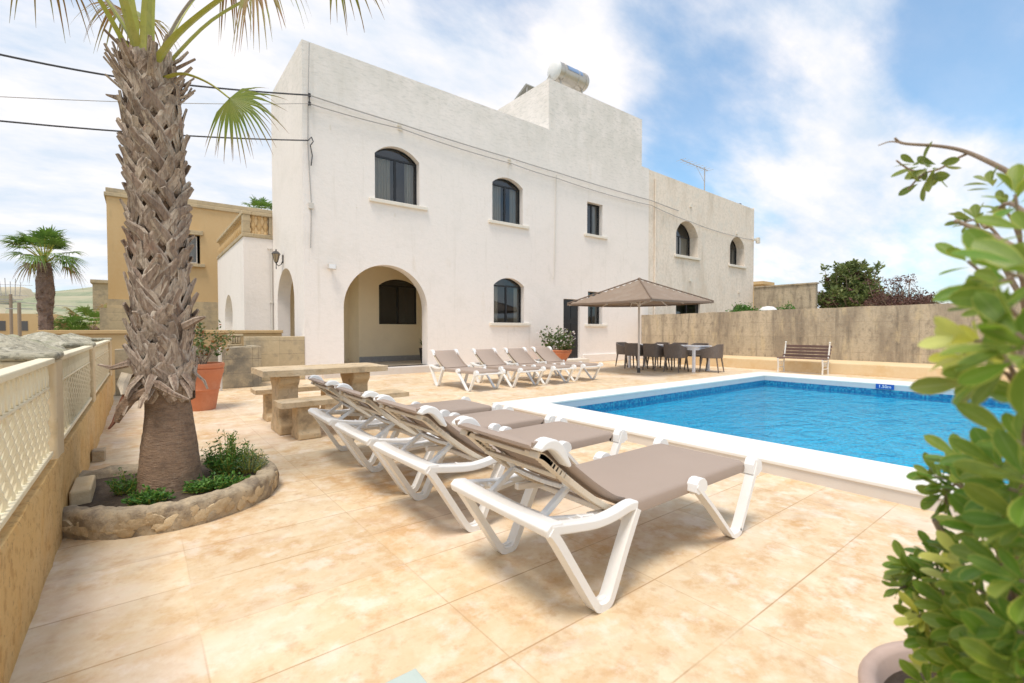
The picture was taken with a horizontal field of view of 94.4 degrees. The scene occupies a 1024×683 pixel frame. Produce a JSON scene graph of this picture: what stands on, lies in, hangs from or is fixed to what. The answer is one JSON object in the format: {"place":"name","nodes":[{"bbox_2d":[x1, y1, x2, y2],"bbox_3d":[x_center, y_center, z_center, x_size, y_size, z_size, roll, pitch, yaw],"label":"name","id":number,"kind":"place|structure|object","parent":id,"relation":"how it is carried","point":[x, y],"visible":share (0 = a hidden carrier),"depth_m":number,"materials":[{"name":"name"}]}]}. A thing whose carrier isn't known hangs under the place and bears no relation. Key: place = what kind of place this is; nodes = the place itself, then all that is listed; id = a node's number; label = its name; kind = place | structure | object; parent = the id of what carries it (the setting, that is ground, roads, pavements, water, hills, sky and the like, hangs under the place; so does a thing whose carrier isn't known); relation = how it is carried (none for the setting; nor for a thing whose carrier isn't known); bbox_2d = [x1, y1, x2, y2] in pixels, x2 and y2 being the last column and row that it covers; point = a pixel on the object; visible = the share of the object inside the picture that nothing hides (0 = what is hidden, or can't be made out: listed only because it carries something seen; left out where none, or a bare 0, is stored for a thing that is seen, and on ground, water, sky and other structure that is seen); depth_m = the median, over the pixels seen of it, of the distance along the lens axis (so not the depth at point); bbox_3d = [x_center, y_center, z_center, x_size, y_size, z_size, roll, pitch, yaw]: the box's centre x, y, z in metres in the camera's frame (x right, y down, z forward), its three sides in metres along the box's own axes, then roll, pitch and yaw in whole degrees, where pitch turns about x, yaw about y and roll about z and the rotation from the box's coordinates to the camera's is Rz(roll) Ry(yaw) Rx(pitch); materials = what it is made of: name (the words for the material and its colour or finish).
{"place":"outdoors","nodes":[
{"label":"outdoors","id":0,"kind":"place"},
{"bbox_2d":[0,287,34,312],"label":"hillside","id":1,"kind":"structure","parent":0,"point":[23,291],"depth_m":268.77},
{"bbox_2d":[0,313,62,336],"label":"stone house","id":2,"kind":"structure","parent":0,"point":[29,323],"depth_m":49.16,"materials":[{"name":"beige stone"}]},
{"bbox_2d":[0,321,27,330],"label":"windows","id":3,"kind":"structure","parent":2,"relation":"in","point":[2,323],"depth_m":48.74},
{"bbox_2d":[5,287,92,321],"bbox_3d":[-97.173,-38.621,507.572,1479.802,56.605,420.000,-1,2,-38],"label":"hills","id":4,"kind":"structure","parent":0,"point":[83,297],"depth_m":257.31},
{"bbox_2d":[90,279,107,327],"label":"stone shed","id":5,"kind":"structure","parent":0,"point":[100,291],"depth_m":29.70,"materials":[{"name":"stone"}]},
{"bbox_2d":[36,330,282,395],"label":"yellow wall","id":6,"kind":"structure","parent":0,"point":[118,340],"depth_m":10.34,"materials":[{"name":"beige stone"}]},
{"bbox_2d":[217,347,221,390],"bbox_3d":[-5.758,0.545,9.352,0.100,0.860,0.095,-1,2,-38],"label":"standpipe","id":7,"kind":"object","parent":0,"point":[220,360],"visible":0.41,"depth_m":9.33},
{"bbox_2d":[227,334,242,345],"bbox_3d":[-6.413,-0.039,10.984,0.300,0.270,0.242,-1,2,-38],"label":"carved stone","id":8,"kind":"object","parent":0,"point":[236,339],"visible":0.93,"depth_m":10.90,"materials":[{"name":"stone"}]},
{"bbox_2d":[386,669,426,682],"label":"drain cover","id":9,"kind":"object","parent":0,"point":[413,676],"visible":1,"depth_m":1.62,"materials":[{"name":"white plastic"}]},
{"bbox_2d":[419,340,421,362],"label":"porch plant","id":10,"kind":"object","parent":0,"point":[420,350],"visible":0.18,"depth_m":14.17,"materials":[{"name":"green plant"}]},
{"bbox_2d":[9,359,995,682],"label":"patio","id":11,"kind":"structure","parent":0,"point":[327,561],"depth_m":2.24,"materials":[{"name":"beige tile"}]},
{"bbox_2d":[69,475,95,505],"bbox_3d":[-2.837,1.030,3.138,0.105,0.190,0.400,-1,2,-38],"label":"concrete block","id":12,"kind":"object","parent":11,"relation":"on","point":[82,490],"depth_m":3.01,"materials":[{"name":"beige concrete"}]},
{"bbox_2d":[91,447,105,461],"bbox_3d":[-3.813,1.045,4.375,0.095,0.100,0.150,-1,2,-38],"label":"brick end","id":13,"kind":"object","parent":11,"relation":"on","point":[98,454],"visible":1,"depth_m":4.33,"materials":[{"name":"stone"}]},
{"bbox_2d":[62,455,278,540],"bbox_3d":[-2.365,1.050,3.374,1.262,0.214,1.298,-1,2,-38],"label":"stone planter","id":14,"kind":"object","parent":11,"relation":"on","point":[105,514],"visible":0.72,"depth_m":2.91,"materials":[{"name":"stone"}]},
{"bbox_2d":[104,467,137,495],"bbox_3d":[-2.566,0.924,3.149,0.212,0.186,0.180,0,1,-10],"label":"green clump","id":15,"kind":"object","parent":14,"relation":"on","point":[131,487],"visible":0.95,"depth_m":3.13,"materials":[{"name":"green plant"}]},
{"bbox_2d":[121,484,176,505],"bbox_3d":[-2.271,0.958,2.964,0.235,0.142,0.198,0,1,-5],"label":"green clump","id":16,"kind":"object","parent":14,"relation":"on","point":[151,496],"visible":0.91,"depth_m":2.95,"materials":[{"name":"green plant"}]},
{"bbox_2d":[9,0,384,492],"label":"fan palm","id":17,"kind":"object","parent":14,"relation":"in","point":[160,351],"visible":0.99,"depth_m":3.14,"materials":[{"name":"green plant"}]},
{"bbox_2d":[181,470,250,492],"bbox_3d":[-2.027,0.955,3.272,0.426,0.130,0.219,-1,2,-38],"label":"green clump","id":18,"kind":"object","parent":14,"relation":"on","point":[218,482],"visible":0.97,"depth_m":3.22,"materials":[{"name":"green plant"}]},
{"bbox_2d":[200,429,257,474],"bbox_3d":[-2.144,0.831,3.594,0.378,0.351,0.443,-1,2,-38],"label":"herb bush","id":19,"kind":"object","parent":14,"relation":"on","point":[224,461],"visible":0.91,"depth_m":3.55,"materials":[{"name":"green plant"}]},
{"bbox_2d":[232,443,269,473],"bbox_3d":[-1.994,0.884,3.614,0.272,0.224,0.285,0,1,-15],"label":"herb bush","id":20,"kind":"object","parent":14,"relation":"on","point":[256,467],"visible":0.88,"depth_m":3.59,"materials":[{"name":"green plant"}]},
{"bbox_2d":[115,347,252,395],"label":"block wall","id":21,"kind":"structure","parent":11,"relation":"on","point":[238,366],"depth_m":9.74,"materials":[{"name":"beige stone"}]},
{"bbox_2d":[191,320,234,411],"bbox_3d":[-4.699,0.333,7.178,0.987,1.390,1.143,-1,2,-38],"label":"potted shrub","id":22,"kind":"object","parent":11,"relation":"on","point":[211,374],"visible":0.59,"depth_m":7.07,"materials":[{"name":"orange ceramic"}]},
{"bbox_2d":[244,336,304,386],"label":"stone parapet","id":23,"kind":"structure","parent":11,"relation":"on","point":[269,351],"depth_m":11.13,"materials":[{"name":"stone"}]},
{"bbox_2d":[250,382,341,421],"bbox_3d":[-2.907,0.826,6.613,1.262,0.433,0.353,-1,2,-38],"label":"stone bench","id":24,"kind":"object","parent":11,"relation":"on","point":[266,392],"visible":0.37,"depth_m":6.29,"materials":[{"name":"beige stone"}]},
{"bbox_2d":[251,363,388,435],"bbox_3d":[-2.364,0.681,5.891,1.446,0.759,0.737,-1,2,-38],"label":"picnic table","id":25,"kind":"object","parent":11,"relation":"on","point":[285,380],"visible":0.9,"depth_m":5.55,"materials":[{"name":"stone"}]},
{"bbox_2d":[273,389,409,440],"bbox_3d":[-1.974,0.850,5.616,1.514,0.434,0.353,-1,2,-41],"label":"stone bench","id":26,"kind":"object","parent":11,"relation":"on","point":[306,425],"visible":0.57,"depth_m":5.24,"materials":[{"name":"beige stone"}]},
{"bbox_2d":[307,375,502,466],"bbox_3d":[-1.031,0.701,4.789,1.803,0.774,0.730,-1,2,-36],"label":"sun lounger","id":27,"kind":"object","parent":11,"relation":"on","point":[464,405],"visible":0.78,"depth_m":4.54,"materials":[{"name":"beige plastic"}]},
{"bbox_2d":[334,383,555,493],"bbox_3d":[-0.514,0.718,4.099,1.803,0.774,0.730,-1,2,-37],"label":"sun lounger","id":28,"kind":"object","parent":11,"relation":"on","point":[497,420],"visible":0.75,"depth_m":3.82,"materials":[{"name":"beige plastic"}]},
{"bbox_2d":[271,39,648,378],"bbox_3d":[-1.516,-4.150,18.045,13.700,9.870,6.780,-1,2,-38],"label":"white villa","id":29,"kind":"object","parent":11,"relation":"on","point":[430,244],"visible":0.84,"depth_m":14.40,"materials":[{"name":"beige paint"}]},
{"bbox_2d":[271,249,283,268],"bbox_3d":[-6.458,-2.269,13.057,0.311,0.550,0.208,-1,2,-38],"label":"wall lantern","id":30,"kind":"object","parent":29,"relation":"attached to","point":[276,254],"depth_m":13.01,"materials":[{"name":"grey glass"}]},
{"bbox_2d":[307,43,311,247],"bbox_3d":[-4.898,-4.727,11.476,0.089,4.901,0.079,-1,2,-38],"label":"drop cable","id":31,"kind":"object","parent":29,"relation":"attached to","point":[308,148],"visible":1,"depth_m":11.48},
{"bbox_2d":[308,137,313,165],"bbox_3d":[-4.882,-4.618,11.485,0.140,0.683,0.074,-1,2,-38],"label":"cable loop","id":32,"kind":"object","parent":29,"relation":"attached to","point":[311,149],"visible":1,"depth_m":11.48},
{"bbox_2d":[0,120,307,140],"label":"overhead cable","id":33,"kind":"object","parent":32,"relation":"attached to","point":[121,131],"visible":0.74,"depth_m":9.11,"materials":[{"name":"black rubber"}]},
{"bbox_2d":[328,263,335,269],"bbox_3d":[-4.502,-1.865,11.827,0.200,0.140,0.165,-1,2,-38],"label":"floodlight","id":34,"kind":"object","parent":29,"relation":"attached to","point":[332,266],"visible":1,"depth_m":11.76,"materials":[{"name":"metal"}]},
{"bbox_2d":[379,280,415,323],"bbox_3d":[-3.990,-1.294,15.766,1.370,1.510,0.900,-1,2,-38],"label":"window","id":35,"kind":"structure","parent":29,"relation":"in","point":[397,298],"depth_m":16.17,"materials":[{"name":"black glass"}]},
{"bbox_2d":[369,148,427,210],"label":"window","id":36,"kind":"structure","parent":29,"relation":"in","point":[395,171],"depth_m":13.40,"materials":[{"name":"black glass"}]},
{"bbox_2d":[311,95,678,210],"bbox_3d":[1.259,-5.872,16.239,15.611,0.391,0.031,-1,2,-38],"label":"wall cable","id":37,"kind":"object","parent":29,"relation":"attached to","point":[477,148],"depth_m":14.25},
{"bbox_2d":[488,179,529,228],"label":"window","id":38,"kind":"structure","parent":29,"relation":"in","point":[505,195],"depth_m":15.76,"materials":[{"name":"black glass"}]},
{"bbox_2d":[490,278,530,325],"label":"window","id":39,"kind":"structure","parent":29,"relation":"in","point":[507,293],"depth_m":16.13,"materials":[{"name":"black glass"}]},
{"bbox_2d":[514,83,533,99],"bbox_3d":[0.577,-9.218,18.942,1.250,1.200,1.560,-1,2,-38],"label":"solar collector","id":40,"kind":"object","parent":29,"relation":"on","point":[526,88],"visible":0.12,"depth_m":18.14,"materials":[{"name":"metal"}]},
{"bbox_2d":[310,103,752,239],"bbox_3d":[4.092,-5.580,18.468,22.811,0.717,0.027,-1,2,-38],"label":"wall cable","id":41,"kind":"object","parent":29,"relation":"attached to","point":[503,161],"depth_m":14.72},
{"bbox_2d":[553,175,556,278],"bbox_3d":[1.489,-3.987,16.527,0.156,3.624,0.032,-1,2,-34],"label":"drop cable","id":42,"kind":"object","parent":29,"relation":"attached to","point":[555,230],"visible":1,"depth_m":16.54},
{"bbox_2d":[546,60,588,92],"bbox_3d":[2.056,-9.768,17.821,1.849,1.058,0.763,-1,2,-38],"label":"solar water heater","id":43,"kind":"object","parent":29,"relation":"on","point":[558,71],"visible":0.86,"depth_m":17.50,"materials":[{"name":"metal"}]},
{"bbox_2d":[563,299,577,357],"bbox_3d":[2.115,-0.460,17.263,0.840,2.150,0.132,-1,2,-38],"label":"door","id":44,"kind":"structure","parent":29,"relation":"in","point":[570,313],"depth_m":17.32,"materials":[{"name":"black paint"}]},
{"bbox_2d":[584,203,607,239],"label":"window","id":45,"kind":"structure","parent":29,"relation":"in","point":[592,210],"depth_m":18.26,"materials":[{"name":"black glass"}]},
{"bbox_2d":[585,292,607,326],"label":"window","id":46,"kind":"structure","parent":29,"relation":"in","point":[593,312],"depth_m":18.35,"materials":[{"name":"black glass"}]},
{"bbox_3d":[-4.898,-5.837,11.441,0.070,0.280,0.133,-1,2,-38],"label":"cable bracket","id":47,"kind":"object","parent":29,"relation":"attached to","visible":0},
{"bbox_2d":[0,96,307,103],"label":"overhead cable","id":48,"kind":"object","parent":47,"relation":"attached to","point":[117,101],"visible":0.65,"depth_m":9.39,"materials":[{"name":"grey rubber"}]},
{"bbox_2d":[0,54,308,95],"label":"overhead cable","id":49,"kind":"object","parent":47,"relation":"attached to","point":[38,62],"visible":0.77,"depth_m":9.09,"materials":[{"name":"black rubber"}]},
{"bbox_2d":[429,349,505,390],"bbox_3d":[-0.979,0.577,9.951,0.730,0.774,1.803,-1,2,-40],"label":"sun lounger","id":50,"kind":"object","parent":11,"relation":"on","point":[449,360],"visible":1,"depth_m":10.11,"materials":[{"name":"beige plastic"}]},
{"bbox_2d":[373,394,627,531],"bbox_3d":[-0.013,0.733,3.455,1.803,0.774,0.730,-1,2,-39],"label":"sun lounger","id":51,"kind":"object","parent":11,"relation":"on","point":[569,437],"visible":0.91,"depth_m":3.07,"materials":[{"name":"beige plastic"}]},
{"bbox_2d":[470,348,545,387],"bbox_3d":[-0.129,0.562,10.580,0.730,0.774,1.803,-1,2,-41],"label":"sun lounger","id":52,"kind":"object","parent":11,"relation":"on","point":[489,358],"visible":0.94,"depth_m":10.73,"materials":[{"name":"beige plastic"}]},
{"bbox_2d":[503,347,576,384],"bbox_3d":[0.602,0.548,11.127,0.730,0.774,1.803,-1,2,-40],"label":"sun lounger","id":53,"kind":"object","parent":11,"relation":"on","point":[521,356],"visible":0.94,"depth_m":11.32,"materials":[{"name":"beige plastic"}]},
{"bbox_2d":[537,325,575,360],"bbox_3d":[1.478,0.149,15.511,1.267,1.356,1.288,-1,2,-38],"label":"flower pot","id":54,"kind":"object","parent":11,"relation":"on","point":[562,352],"visible":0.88,"depth_m":15.28,"materials":[{"name":"ceramic"}]},
{"bbox_2d":[531,346,602,380],"bbox_3d":[1.323,0.532,11.796,0.730,0.774,1.803,-1,2,-42],"label":"sun lounger","id":55,"kind":"object","parent":11,"relation":"on","point":[547,355],"visible":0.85,"depth_m":11.95,"materials":[{"name":"beige plastic"}]},
{"bbox_2d":[451,416,761,612],"bbox_3d":[0.612,0.752,2.647,1.803,0.774,0.730,-1,2,-38],"label":"sun lounger","id":56,"kind":"object","parent":11,"relation":"on","point":[631,485],"visible":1,"depth_m":2.33,"materials":[{"name":"white plastic"}]},
{"bbox_2d":[615,342,636,366],"bbox_3d":[3.775,0.425,15.653,0.615,0.803,0.556,-1,2,-36],"label":"dining chair","id":57,"kind":"object","parent":11,"relation":"on","point":[620,347],"visible":0.62,"depth_m":15.57,"materials":[{"name":"brown wicker"}]},
{"bbox_2d":[624,343,647,368],"bbox_3d":[3.864,0.446,14.799,0.556,0.803,0.615,-1,2,-41],"label":"dining chair","id":58,"kind":"object","parent":11,"relation":"on","point":[631,349],"visible":0.77,"depth_m":14.59,"materials":[{"name":"brown wicker"}]},
{"bbox_2d":[567,277,713,372],"bbox_3d":[3.574,-0.461,13.342,2.865,2.680,2.867,-1,2,-38],"label":"parasol","id":59,"kind":"object","parent":11,"relation":"on","point":[639,293],"visible":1,"depth_m":13.00,"materials":[{"name":"fabric"}]},
{"bbox_2d":[642,343,667,370],"bbox_3d":[4.280,0.459,14.236,0.556,0.803,0.615,-1,2,-34],"label":"dining chair","id":60,"kind":"object","parent":11,"relation":"on","point":[653,350],"visible":0.89,"depth_m":14.01,"materials":[{"name":"brown wicker"}]},
{"bbox_2d":[646,342,669,367],"bbox_3d":[4.787,0.430,15.460,0.556,0.803,0.615,-1,2,-36],"label":"dining chair","id":61,"kind":"object","parent":11,"relation":"on","point":[660,357],"visible":0.14,"depth_m":15.51,"materials":[{"name":"brown wicker"}]},
{"bbox_2d":[628,344,711,372],"bbox_3d":[4.765,0.478,14.553,0.920,0.745,2.400,-1,2,-38],"label":"dining table","id":62,"kind":"object","parent":11,"relation":"on","point":[693,348],"visible":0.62,"depth_m":13.58,"materials":[{"name":"white plastic"}]},
{"bbox_2d":[663,344,688,372],"bbox_3d":[4.727,0.472,13.698,0.556,0.803,0.615,-1,2,-43],"label":"dining chair","id":63,"kind":"object","parent":11,"relation":"on","point":[672,351],"visible":1,"depth_m":13.49,"materials":[{"name":"brown wicker"}]},
{"bbox_2d":[665,343,687,368],"bbox_3d":[5.204,0.442,14.960,0.556,0.803,0.615,-1,2,-42],"label":"dining chair","id":64,"kind":"object","parent":11,"relation":"on","point":[680,358],"visible":0.09,"depth_m":15.05,"materials":[{"name":"brown wicker"}]},
{"bbox_2d":[684,343,708,370],"bbox_3d":[5.620,0.456,14.398,0.556,0.803,0.615,-1,2,-38],"label":"dining chair","id":65,"kind":"object","parent":11,"relation":"on","point":[698,353],"visible":0.29,"depth_m":14.55,"materials":[{"name":"brown plastic"}]},
{"bbox_2d":[699,344,723,372],"bbox_3d":[5.717,0.476,13.549,0.556,0.803,0.615,1,2,42],"label":"dining chair","id":66,"kind":"object","parent":11,"relation":"on","point":[715,352],"visible":1,"depth_m":13.31,"materials":[{"name":"brown wicker"}]},
{"bbox_2d":[492,372,1016,515],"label":"swimming pool","id":67,"kind":"structure","parent":11,"relation":"in","point":[859,471],"depth_m":9.00,"materials":[{"name":"liquid"}]},
{"bbox_2d":[592,384,1015,480],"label":"pool water","id":68,"kind":"structure","parent":67,"relation":"in","point":[835,392],"depth_m":7.67,"materials":[{"name":"blue liquid"}]},
{"bbox_2d":[876,384,893,389],"bbox_3d":[7.507,0.912,9.545,0.012,0.098,0.300,-1,2,-38],"label":"depth sign","id":69,"kind":"object","parent":67,"relation":"attached to","point":[884,386],"visible":1,"depth_m":9.55,"materials":[{"name":"blue tile"}]},
{"bbox_2d":[777,341,831,374],"bbox_3d":[8.132,0.443,13.227,0.596,0.882,1.200,-1,2,-38],"label":"park bench","id":70,"kind":"object","parent":11,"relation":"on","point":[802,355],"visible":1,"depth_m":13.29,"materials":[{"name":"brown wood"}]},
{"bbox_2d":[641,302,1020,367],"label":"garden wall","id":71,"kind":"structure","parent":11,"relation":"on","point":[897,333],"depth_m":14.49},
{"bbox_2d":[677,355,1017,382],"bbox_3d":[13.691,0.864,7.962,1.445,0.330,23.600,-1,2,-38],"label":"stone ledge","id":72,"kind":"object","parent":11,"relation":"on","point":[891,369],"visible":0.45,"depth_m":13.03,"materials":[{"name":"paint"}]},
{"bbox_2d":[858,137,1023,682],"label":"potted hedge shrub","id":73,"kind":"object","parent":11,"relation":"on","point":[959,631],"visible":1,"depth_m":0.64,"materials":[{"name":"green plant"}]},
{"bbox_2d":[0,0,1023,307],"label":"sky","id":74,"kind":"structure","parent":0,"point":[790,105],"materials":[{"name":"blue"}]},
{"bbox_2d":[759,306,776,310],"bbox_3d":[10.148,-1.177,18.799,0.660,0.450,0.660,-1,2,-38],"label":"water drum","id":75,"kind":"object","parent":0,"point":[767,308],"visible":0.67,"depth_m":18.59,"materials":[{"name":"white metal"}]},
{"label":"ground","id":76,"kind":"structure","parent":0,"visible":0},
{"bbox_2d":[0,278,32,335],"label":"utility pole","id":77,"kind":"object","parent":76,"relation":"on","point":[10,299],"visible":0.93,"depth_m":44.87,"materials":[{"name":"wood"}]},
{"bbox_2d":[0,301,75,306],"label":"field wire","id":78,"kind":"object","parent":77,"relation":"attached to","point":[36,303],"visible":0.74,"depth_m":46.07,"materials":[{"name":"grey metal"}]},
{"bbox_2d":[5,303,31,336],"bbox_3d":[-41.528,-1.361,39.977,1.600,3.800,0.240,-1,2,-38],"label":"utility pole","id":79,"kind":"object","parent":76,"relation":"on","point":[19,321],"visible":0.78,"depth_m":39.89,"materials":[{"name":"brown wood"}]},
{"bbox_2d":[0,226,88,329],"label":"fan palm","id":80,"kind":"object","parent":76,"relation":"on","point":[45,293],"visible":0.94,"depth_m":15.81,"materials":[{"name":"green plant"}]},
{"bbox_2d":[0,331,95,352],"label":"rubble wall","id":81,"kind":"structure","parent":76,"relation":"on","point":[43,341],"depth_m":4.22,"materials":[{"name":"grey stone"}]},
{"bbox_2d":[0,338,113,682],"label":"boundary wall","id":82,"kind":"structure","parent":76,"relation":"on","point":[31,535],"depth_m":2.35,"materials":[{"name":"stone"}]},
{"bbox_2d":[0,358,54,530],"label":"railing","id":83,"kind":"object","parent":82,"relation":"on","point":[26,454],"visible":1,"depth_m":2.03,"materials":[{"name":"beige paint"}]},
{"bbox_2d":[60,346,92,438],"bbox_3d":[-3.505,0.336,3.812,0.070,0.545,2.423,-1,2,-38],"label":"railing","id":84,"kind":"object","parent":82,"relation":"on","point":[77,398],"visible":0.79,"depth_m":3.67,"materials":[{"name":"beige paint"}]},
{"bbox_2d":[94,340,109,392],"bbox_3d":[-5.403,0.278,6.232,0.070,0.545,3.317,-1,2,-38],"label":"railing","id":85,"kind":"object","parent":82,"relation":"on","point":[101,357],"visible":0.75,"depth_m":6.11,"materials":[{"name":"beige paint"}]},
{"bbox_2d":[53,313,92,329],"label":"bush","id":86,"kind":"object","parent":76,"relation":"on","point":[68,323],"visible":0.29,"depth_m":21.20,"materials":[{"name":"green plant"}]},
{"bbox_2d":[55,303,106,329],"bbox_3d":[-19.850,-0.884,22.731,2.771,2.074,2.823,1,2,23],"label":"bushy palm","id":87,"kind":"object","parent":76,"relation":"on","point":[87,311],"visible":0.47,"depth_m":22.42,"materials":[{"name":"green plant"}]},
{"bbox_2d":[99,187,272,329],"bbox_3d":[-14.739,-2.595,25.144,10.300,6.980,10.350,-1,2,-38],"label":"golden farmhouse","id":88,"kind":"object","parent":76,"relation":"on","point":[211,222],"visible":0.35,"depth_m":19.99,"materials":[{"name":"paint"}]},
{"bbox_2d":[189,236,197,263],"bbox_3d":[-14.020,-3.885,20.142,1.060,1.200,0.900,-1,2,-38],"label":"window","id":89,"kind":"structure","parent":88,"relation":"in","point":[194,252],"depth_m":20.14,"materials":[{"name":"grey glass"}]},
{"bbox_2d":[216,210,273,329],"bbox_3d":[-6.921,-1.558,17.992,6.650,4.650,5.890,-1,2,-38],"label":"white annex","id":90,"kind":"object","parent":76,"relation":"on","point":[245,278],"visible":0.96,"depth_m":14.08,"materials":[{"name":"paint"}]},
{"bbox_2d":[241,195,271,209],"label":"bush","id":91,"kind":"object","parent":76,"relation":"on","point":[261,202],"visible":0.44,"depth_m":34.34,"materials":[{"name":"green plant"}]},
{"bbox_2d":[648,170,759,314],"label":"grey neighbour house","id":92,"kind":"structure","parent":76,"relation":"on","point":[698,260],"depth_m":22.52,"materials":[{"name":"white paint"}]},
{"bbox_2d":[676,304,697,313],"bbox_3d":[7.790,-1.212,22.293,2.060,1.208,0.900,-1,2,-38],"label":"window","id":93,"kind":"structure","parent":92,"relation":"in","point":[680,309],"depth_m":22.98,"materials":[{"name":"black glass"}]},
{"bbox_2d":[674,224,700,260],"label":"window","id":94,"kind":"structure","parent":92,"relation":"in","point":[682,236],"depth_m":22.50,"materials":[{"name":"black glass"}]},
{"bbox_2d":[678,158,712,190],"bbox_3d":[9.691,-8.303,25.007,2.953,2.300,0.540,-1,2,-38],"label":"tv antenna","id":95,"kind":"object","parent":92,"relation":"on","point":[698,170],"visible":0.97,"depth_m":25.42,"materials":[{"name":"grey metal"}]},
{"bbox_2d":[729,240,746,268],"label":"window","id":96,"kind":"structure","parent":92,"relation":"in","point":[732,246],"depth_m":25.39,"materials":[{"name":"black glass"}]},
{"bbox_2d":[725,301,760,311],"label":"wall plant","id":97,"kind":"object","parent":76,"relation":"on","point":[738,307],"depth_m":18.72,"materials":[{"name":"green plant"}]},
{"bbox_2d":[753,281,774,310],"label":"golden block tower","id":98,"kind":"structure","parent":76,"relation":"on","point":[760,283],"depth_m":38.58,"materials":[{"name":"beige stone"}]},
{"bbox_2d":[776,301,794,309],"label":"wall plant","id":99,"kind":"object","parent":76,"relation":"on","point":[787,306],"depth_m":18.81,"materials":[{"name":"green plant"}]},
{"bbox_2d":[754,282,818,310],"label":"boundary wall","id":100,"kind":"structure","parent":76,"relation":"on","point":[801,295],"depth_m":24.40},
{"bbox_2d":[817,258,890,307],"bbox_3d":[17.071,-2.717,23.995,4.246,3.019,3.475,0,1,-11],"label":"leafy shrub","id":101,"kind":"object","parent":76,"relation":"on","point":[844,285],"visible":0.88,"depth_m":23.28,"materials":[{"name":"green plant"}]},
{"bbox_2d":[856,274,948,306],"bbox_3d":[16.702,-1.864,20.250,3.771,1.950,3.376,-1,2,-38],"label":"heath bush","id":102,"kind":"object","parent":76,"relation":"on","point":[897,298],"visible":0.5,"depth_m":19.94,"materials":[{"name":"brown plant"}]}
]}

